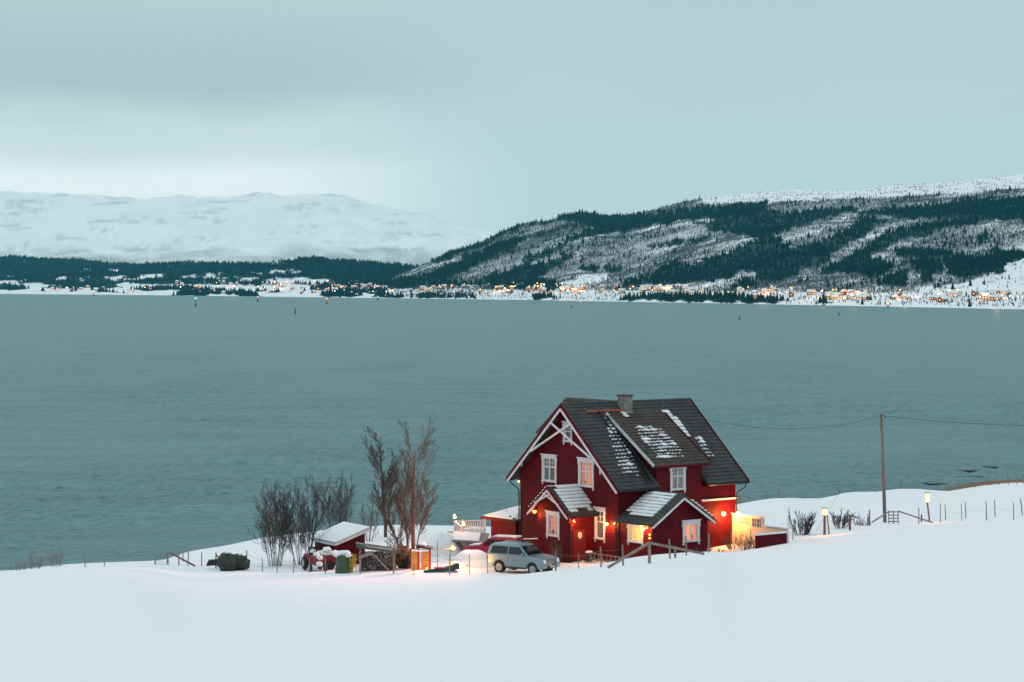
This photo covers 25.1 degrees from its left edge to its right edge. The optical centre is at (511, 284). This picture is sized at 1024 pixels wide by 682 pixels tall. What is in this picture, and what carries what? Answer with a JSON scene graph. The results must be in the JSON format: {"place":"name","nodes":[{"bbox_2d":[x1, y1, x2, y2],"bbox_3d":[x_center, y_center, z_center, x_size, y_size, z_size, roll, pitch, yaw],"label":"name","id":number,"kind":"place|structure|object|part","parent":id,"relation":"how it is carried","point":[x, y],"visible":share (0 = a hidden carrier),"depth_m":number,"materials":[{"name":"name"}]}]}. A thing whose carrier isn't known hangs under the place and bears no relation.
{"place":"outdoors","nodes":[
{"label":"outdoors","id":0,"kind":"place"},
{"bbox_2d":[0,256,410,297],"bbox_3d":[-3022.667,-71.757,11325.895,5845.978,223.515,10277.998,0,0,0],"label":"forested ridge","id":1,"kind":"structure","parent":0,"point":[37,286],"depth_m":9336.14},
{"bbox_2d":[0,254,475,298],"bbox_3d":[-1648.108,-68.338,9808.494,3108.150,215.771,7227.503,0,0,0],"label":"ridge forest","id":2,"kind":"object","parent":1,"relation":"on","point":[371,274],"visible":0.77,"depth_m":9520.42,"materials":[{"name":"teal plant"}]},
{"bbox_2d":[0,190,495,265],"bbox_3d":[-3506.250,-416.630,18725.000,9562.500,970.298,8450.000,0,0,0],"label":"snow mountain","id":3,"kind":"structure","parent":0,"point":[255,227],"depth_m":18173.53,"materials":[{"name":"white snow"}]},
{"bbox_2d":[0,294,1023,570],"bbox_3d":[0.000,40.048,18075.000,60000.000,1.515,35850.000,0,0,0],"label":"water","id":4,"kind":"structure","parent":0,"point":[140,428],"depth_m":822.13,"materials":[{"name":"teal liquid"}]},
{"bbox_2d":[922,483,947,484],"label":"skerry","id":5,"kind":"structure","parent":4,"relation":"in","point":[934,483],"depth_m":461.00,"materials":[{"name":"grey stone"}]},
{"bbox_2d":[957,470,978,471],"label":"skerry","id":6,"kind":"structure","parent":4,"relation":"in","point":[968,470],"depth_m":492.98,"materials":[{"name":"grey stone"}]},
{"bbox_2d":[0,482,1023,681],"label":"ground","id":7,"kind":"structure","parent":0,"point":[907,598],"depth_m":59.83,"materials":[{"name":"white snow"}]},
{"bbox_2d":[11,559,26,570],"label":"bare shrub","id":8,"kind":"object","parent":7,"relation":"on","point":[19,565],"visible":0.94,"depth_m":151.54,"materials":[{"name":"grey plant"}]},
{"bbox_2d":[27,551,43,567],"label":"bare shrub","id":9,"kind":"object","parent":7,"relation":"on","point":[30,556],"visible":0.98,"depth_m":151.38,"materials":[{"name":"grey plant"}]},
{"bbox_2d":[44,544,64,566],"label":"bare shrub","id":10,"kind":"object","parent":7,"relation":"on","point":[56,558],"visible":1,"depth_m":151.37,"materials":[{"name":"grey plant"}]},
{"bbox_2d":[154,545,220,567],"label":"paddock fence","id":11,"kind":"object","parent":7,"relation":"on","point":[183,559],"visible":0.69,"depth_m":151.72,"materials":[{"name":"brown wood"}]},
{"bbox_2d":[206,559,216,565],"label":"black trough","id":12,"kind":"object","parent":7,"relation":"on","point":[211,562],"visible":0.64,"depth_m":149.20,"materials":[{"name":"black plastic"}]},
{"bbox_2d":[216,552,236,570],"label":"netted bale","id":13,"kind":"object","parent":7,"relation":"on","point":[227,561],"visible":0.94,"depth_m":146.90,"materials":[{"name":"green"}]},
{"bbox_2d":[234,553,249,569],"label":"netted bale","id":14,"kind":"object","parent":7,"relation":"on","point":[241,564],"visible":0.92,"depth_m":147.63,"materials":[{"name":"green"}]},
{"bbox_2d":[246,479,299,566],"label":"bare shrub","id":15,"kind":"object","parent":7,"relation":"on","point":[275,530],"visible":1,"depth_m":151.98,"materials":[{"name":"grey plant"}]},
{"bbox_2d":[274,475,332,565],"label":"bare shrub","id":16,"kind":"object","parent":7,"relation":"on","point":[301,532],"visible":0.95,"depth_m":152.93,"materials":[{"name":"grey plant"}]},
{"bbox_2d":[302,547,327,571],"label":"garden tractor","id":17,"kind":"object","parent":7,"relation":"on","point":[317,559],"visible":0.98,"depth_m":147.65,"materials":[{"name":"red metal"}]},
{"bbox_2d":[317,547,338,569],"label":"covered trailer","id":18,"kind":"object","parent":7,"relation":"on","point":[326,553],"visible":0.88,"depth_m":148.58,"materials":[{"name":"red"}]},
{"bbox_2d":[315,469,357,527],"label":"bare shrub","id":19,"kind":"object","parent":7,"relation":"on","point":[339,509],"visible":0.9,"depth_m":175.89,"materials":[{"name":"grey plant"}]},
{"bbox_2d":[309,522,370,564],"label":"red shed","id":20,"kind":"structure","parent":7,"relation":"on","point":[343,536],"depth_m":152.93,"materials":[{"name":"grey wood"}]},
{"bbox_2d":[333,550,351,573],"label":"bin","id":21,"kind":"object","parent":7,"relation":"on","point":[342,562],"visible":1,"depth_m":145.06,"materials":[{"name":"green plastic"}]},
{"bbox_2d":[349,554,357,572],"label":"yellow frame","id":22,"kind":"object","parent":7,"relation":"on","point":[352,562],"visible":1,"depth_m":145.75,"materials":[{"name":"orange paint"}]},
{"bbox_2d":[359,491,381,540],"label":"bare tree","id":23,"kind":"object","parent":7,"relation":"on","point":[372,521],"visible":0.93,"depth_m":172.03,"materials":[{"name":"brown plant"}]},
{"bbox_2d":[356,542,398,571],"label":"lean to","id":24,"kind":"object","parent":7,"relation":"on","point":[382,563],"visible":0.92,"depth_m":146.76,"materials":[{"name":"wood"}]},
{"bbox_2d":[361,426,406,536],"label":"bare tree","id":25,"kind":"object","parent":7,"relation":"on","point":[385,485],"visible":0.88,"depth_m":175.77,"materials":[{"name":"brown plant"}]},
{"bbox_2d":[396,542,409,567],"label":"hay heap","id":26,"kind":"object","parent":7,"relation":"on","point":[403,553],"visible":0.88,"depth_m":148.22,"materials":[{"name":"brown plant"}]},
{"bbox_2d":[403,555,410,568],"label":"dark heap","id":27,"kind":"object","parent":7,"relation":"on","point":[406,561],"visible":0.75,"depth_m":147.72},
{"bbox_2d":[378,418,440,551],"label":"bare tree","id":28,"kind":"object","parent":7,"relation":"on","point":[411,492],"visible":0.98,"depth_m":149.46,"materials":[{"name":"brown plant"}]},
{"bbox_2d":[411,549,428,569],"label":"crate stack","id":29,"kind":"object","parent":7,"relation":"on","point":[424,561],"visible":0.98,"depth_m":146.22,"materials":[{"name":"orange wood"}]},
{"bbox_2d":[416,543,432,569],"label":"gantry","id":30,"kind":"object","parent":7,"relation":"on","point":[422,545],"visible":0.97,"depth_m":146.45,"materials":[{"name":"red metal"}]},
{"bbox_2d":[246,540,623,574],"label":"stake fence","id":31,"kind":"object","parent":7,"relation":"on","point":[555,554],"visible":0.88,"depth_m":143.71,"materials":[{"name":"brown wood"}]},
{"bbox_2d":[423,563,458,572],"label":"sled","id":32,"kind":"object","parent":7,"relation":"on","point":[454,567],"visible":1,"depth_m":143.34,"materials":[{"name":"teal plastic"}]},
{"bbox_2d":[420,531,464,556],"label":"snow bank","id":33,"kind":"structure","parent":7,"relation":"on","point":[444,539],"depth_m":157.12,"materials":[{"name":"white snow"}]},
{"bbox_2d":[450,544,455,564],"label":"triangle lantern","id":34,"kind":"object","parent":7,"relation":"on","point":[452,548],"visible":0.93,"depth_m":147.49,"materials":[{"name":"glass"}]},
{"bbox_2d":[446,561,468,567],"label":"snow bank","id":35,"kind":"structure","parent":7,"relation":"on","point":[462,565],"depth_m":147.91,"materials":[{"name":"white snow"}]},
{"bbox_2d":[447,531,488,550],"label":"wood shelter","id":36,"kind":"object","parent":7,"relation":"on","point":[460,537],"visible":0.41,"depth_m":158.09,"materials":[{"name":"white"}]},
{"bbox_2d":[453,514,485,545],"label":"deck","id":37,"kind":"structure","parent":7,"relation":"on","point":[458,526],"depth_m":165.81,"materials":[{"name":"grey wood"}]},
{"bbox_2d":[448,550,493,566],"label":"snow bank","id":38,"kind":"structure","parent":7,"relation":"on","point":[478,559],"depth_m":149.76,"materials":[{"name":"white snow"}]},
{"bbox_2d":[465,534,524,552],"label":"red car","id":39,"kind":"object","parent":7,"relation":"on","point":[484,546],"visible":0.34,"depth_m":154.00,"materials":[{"name":"red paint"}]},
{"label":"side window","id":40,"kind":"part","parent":39,"relation":"part of","materials":[{"name":"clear glass"}]},
{"bbox_2d":[480,506,517,536],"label":"garden house","id":41,"kind":"structure","parent":7,"relation":"on","point":[504,521],"depth_m":161.11,"materials":[{"name":"red wood"}]},
{"bbox_2d":[486,540,559,572],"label":"silver car","id":42,"kind":"object","parent":7,"relation":"on","point":[530,557],"visible":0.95,"depth_m":145.64,"materials":[{"name":"teal paint"}]},
{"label":"side window","id":43,"kind":"part","parent":42,"relation":"part of","materials":[{"name":"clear glass"}]},
{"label":"side window","id":44,"kind":"part","parent":42,"relation":"part of","materials":[{"name":"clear glass"}]},
{"bbox_2d":[546,540,564,561],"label":"bare shrub","id":45,"kind":"object","parent":7,"relation":"on","point":[556,549],"visible":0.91,"depth_m":151.08,"materials":[{"name":"brown plant"}]},
{"bbox_2d":[585,550,592,560],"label":"plant pot","id":46,"kind":"object","parent":7,"relation":"on","point":[587,557],"visible":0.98,"depth_m":150.59,"materials":[{"name":"grey"}]},
{"bbox_2d":[586,552,620,563],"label":"garden fence","id":47,"kind":"object","parent":7,"relation":"on","point":[606,555],"visible":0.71,"depth_m":149.49,"materials":[{"name":"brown wood"}]},
{"bbox_2d":[506,394,749,562],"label":"farmhouse","id":48,"kind":"object","parent":7,"relation":"on","point":[627,472],"visible":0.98,"depth_m":153.07,"materials":[{"name":"red wood"}]},
{"bbox_2d":[540,453,557,484],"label":"window","id":49,"kind":"structure","parent":48,"relation":"in","point":[550,460],"depth_m":155.91,"materials":[{"name":"white paint"}]},
{"bbox_2d":[545,510,559,539],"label":"window","id":50,"kind":"structure","parent":48,"relation":"in","point":[552,517],"depth_m":152.48,"materials":[{"name":"white paint"}]},
{"bbox_2d":[561,421,571,444],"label":"window","id":51,"kind":"structure","parent":48,"relation":"in","point":[569,430],"depth_m":154.39,"materials":[{"name":"white paint"}]},
{"bbox_2d":[574,529,584,559],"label":"door","id":52,"kind":"structure","parent":48,"relation":"in","point":[579,535],"depth_m":151.41,"materials":[{"name":"red wood"}]},
{"bbox_2d":[576,457,594,490],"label":"window","id":53,"kind":"structure","parent":48,"relation":"in","point":[587,470],"depth_m":152.86,"materials":[{"name":"white paint"}]},
{"bbox_2d":[593,506,605,542],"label":"window","id":54,"kind":"structure","parent":48,"relation":"in","point":[601,510],"depth_m":151.74,"materials":[{"name":"white paint"}]},
{"bbox_2d":[627,524,642,544],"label":"window","id":55,"kind":"structure","parent":48,"relation":"in","point":[634,532],"depth_m":148.99,"materials":[{"name":"white paint"}]},
{"bbox_2d":[669,467,686,492],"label":"window","id":56,"kind":"structure","parent":48,"relation":"in","point":[677,475],"depth_m":152.93,"materials":[{"name":"white paint"}]},
{"bbox_2d":[681,519,701,545],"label":"window","id":57,"kind":"structure","parent":48,"relation":"in","point":[691,528],"depth_m":149.57,"materials":[{"name":"white paint"}]},
{"bbox_2d":[607,525,792,568],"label":"rail fence","id":58,"kind":"object","parent":7,"relation":"on","point":[675,548],"visible":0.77,"depth_m":90.74,"materials":[{"name":"brown wood"}]},
{"bbox_2d":[692,545,712,551],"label":"bare shrub","id":59,"kind":"object","parent":7,"relation":"on","point":[703,550],"visible":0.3,"depth_m":147.18,"materials":[{"name":"brown plant"}]},
{"bbox_2d":[721,530,743,549],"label":"bare shrub","id":60,"kind":"object","parent":7,"relation":"on","point":[730,541],"visible":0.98,"depth_m":152.48,"materials":[{"name":"brown plant"}]},
{"bbox_2d":[734,535,753,549],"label":"bare shrub","id":61,"kind":"object","parent":7,"relation":"on","point":[745,545],"visible":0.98,"depth_m":150.81,"materials":[{"name":"brown plant"}]},
{"bbox_2d":[731,510,788,544],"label":"windbreak wall","id":62,"kind":"structure","parent":7,"relation":"on","point":[746,523],"depth_m":154.60,"materials":[{"name":"white wood"}]},
{"bbox_2d":[739,516,748,525],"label":"window","id":63,"kind":"structure","parent":62,"relation":"in","point":[743,520],"depth_m":155.04,"materials":[{"name":"yellow glass"}]},
{"bbox_2d":[751,517,761,527],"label":"window","id":64,"kind":"structure","parent":62,"relation":"in","point":[755,522],"depth_m":154.06,"materials":[{"name":"white paint"}]},
{"bbox_2d":[754,531,789,548],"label":"terrace parapet","id":65,"kind":"structure","parent":7,"relation":"on","point":[762,540],"depth_m":150.78,"materials":[{"name":"red wood"}]},
{"bbox_2d":[787,509,816,534],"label":"bare shrub","id":66,"kind":"object","parent":7,"relation":"on","point":[808,526],"visible":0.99,"depth_m":162.94,"materials":[{"name":"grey plant"}]},
{"bbox_2d":[822,508,827,515],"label":"post lamp","id":67,"kind":"object","parent":7,"relation":"on","point":[824,511],"visible":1,"depth_m":160.37,"materials":[{"name":"glass"}]},
{"bbox_2d":[829,510,854,528],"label":"bare shrub","id":68,"kind":"object","parent":7,"relation":"on","point":[844,521],"visible":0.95,"depth_m":170.07,"materials":[{"name":"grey plant"}]},
{"bbox_2d":[853,513,870,525],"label":"bare shrub","id":69,"kind":"object","parent":7,"relation":"on","point":[860,523],"visible":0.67,"depth_m":175.83,"materials":[{"name":"brown plant"}]},
{"bbox_2d":[823,508,932,534],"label":"field fence","id":70,"kind":"object","parent":7,"relation":"on","point":[850,515],"visible":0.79,"depth_m":177.17,"materials":[{"name":"brown wood"}]},
{"bbox_2d":[738,473,1023,503],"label":"shore fence","id":71,"kind":"object","parent":7,"relation":"on","point":[739,497],"visible":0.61,"depth_m":337.53,"materials":[{"name":"brown wood"}]},
{"bbox_2d":[880,414,886,522],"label":"utility pole","id":72,"kind":"object","parent":7,"relation":"on","point":[883,472],"visible":0.94,"depth_m":185.89,"materials":[{"name":"brown wood"}]},
{"bbox_2d":[706,416,879,428],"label":"power line","id":73,"kind":"object","parent":72,"relation":"attached to","point":[792,428],"visible":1,"depth_m":171.69,"materials":[{"name":"black metal"}]},
{"bbox_2d":[889,416,1023,425],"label":"power line","id":74,"kind":"object","parent":72,"relation":"attached to","point":[954,422],"visible":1,"depth_m":191.95,"materials":[{"name":"black metal"}]},
{"bbox_2d":[925,492,929,522],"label":"post lamp","id":75,"kind":"object","parent":7,"relation":"on","point":[927,497],"visible":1,"depth_m":177.94,"materials":[{"name":"yellow wood"}]},
{"bbox_2d":[937,479,1022,490],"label":"dry grass","id":76,"kind":"structure","parent":7,"relation":"on","point":[982,484],"depth_m":419.17,"materials":[{"name":"brown plant"}]},
{"bbox_2d":[940,498,1022,521],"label":"post and wire fence","id":77,"kind":"object","parent":7,"relation":"on","point":[986,510],"visible":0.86,"depth_m":179.59,"materials":[{"name":"brown wood"}]},
{"bbox_2d":[0,0,1023,232],"label":"sky","id":78,"kind":"structure","parent":0,"point":[494,116],"materials":[{"name":"grey"}]},
{"bbox_2d":[369,174,1023,308],"bbox_3d":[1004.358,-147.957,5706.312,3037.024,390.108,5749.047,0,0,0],"label":"hillside","id":79,"kind":"structure","parent":0,"point":[992,282],"depth_m":5878.89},
{"bbox_2d":[618,288,624,293],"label":"house","id":80,"kind":"structure","parent":79,"relation":"on","point":[620,290],"depth_m":5516.64,"materials":[{"name":"white"}]},
{"bbox_2d":[371,177,1023,307],"bbox_3d":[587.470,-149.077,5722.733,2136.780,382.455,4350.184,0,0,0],"label":"birch forest","id":81,"kind":"object","parent":79,"relation":"on","point":[785,283],"visible":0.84,"depth_m":6067.29,"materials":[{"name":"grey"}]},
{"bbox_2d":[372,185,1023,306],"bbox_3d":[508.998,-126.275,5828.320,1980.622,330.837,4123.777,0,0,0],"label":"conifer forest","id":82,"kind":"object","parent":79,"relation":"on","point":[989,261],"visible":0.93,"depth_m":5879.51,"materials":[{"name":"teal plant"}]},
{"bbox_2d":[807,289,814,295],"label":"house","id":83,"kind":"structure","parent":79,"relation":"on","point":[810,291],"depth_m":4665.07,"materials":[{"name":"beige"}]},
{"bbox_2d":[830,294,837,299],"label":"house","id":84,"kind":"structure","parent":79,"relation":"on","point":[835,296],"depth_m":4482.26,"materials":[{"name":"white"}]},
{"bbox_2d":[840,289,846,294],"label":"house","id":85,"kind":"structure","parent":79,"relation":"on","point":[843,292],"depth_m":4552.34,"materials":[{"name":"red"}]},
{"bbox_2d":[853,294,861,300],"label":"house","id":86,"kind":"structure","parent":79,"relation":"on","point":[856,297],"depth_m":4376.92,"materials":[{"name":"grey"}]},
{"bbox_2d":[863,295,869,299],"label":"house","id":87,"kind":"structure","parent":79,"relation":"on","point":[866,297],"depth_m":4353.55,"materials":[{"name":"red"}]},
{"bbox_2d":[900,294,907,298],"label":"house","id":88,"kind":"structure","parent":79,"relation":"on","point":[903,296],"depth_m":4265.74,"materials":[{"name":"white"}]},
{"bbox_2d":[929,295,935,299],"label":"house","id":89,"kind":"structure","parent":79,"relation":"on","point":[932,297],"depth_m":4155.26,"materials":[{"name":"white"}]},
{"bbox_2d":[937,296,946,302],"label":"house","id":90,"kind":"structure","parent":79,"relation":"on","point":[940,299],"depth_m":4074.48,"materials":[{"name":"white"}]},
{"bbox_2d":[953,291,961,296],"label":"house","id":91,"kind":"structure","parent":79,"relation":"on","point":[955,293],"depth_m":4170.82,"materials":[{"name":"grey"}]},
{"bbox_2d":[979,293,988,298],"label":"house","id":92,"kind":"structure","parent":79,"relation":"on","point":[983,295],"depth_m":4052.05,"materials":[{"name":"white"}]},
{"bbox_2d":[988,294,994,300],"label":"house","id":93,"kind":"structure","parent":79,"relation":"on","point":[992,296],"depth_m":3991.84,"materials":[{"name":"white"}]},
{"bbox_2d":[995,294,1003,299],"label":"house","id":94,"kind":"structure","parent":79,"relation":"on","point":[997,296],"depth_m":3983.22,"materials":[{"name":"grey"}]},
{"bbox_2d":[1002,289,1010,294],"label":"house","id":95,"kind":"structure","parent":79,"relation":"on","point":[1004,291],"depth_m":4125.86,"materials":[{"name":"grey"}]}
]}

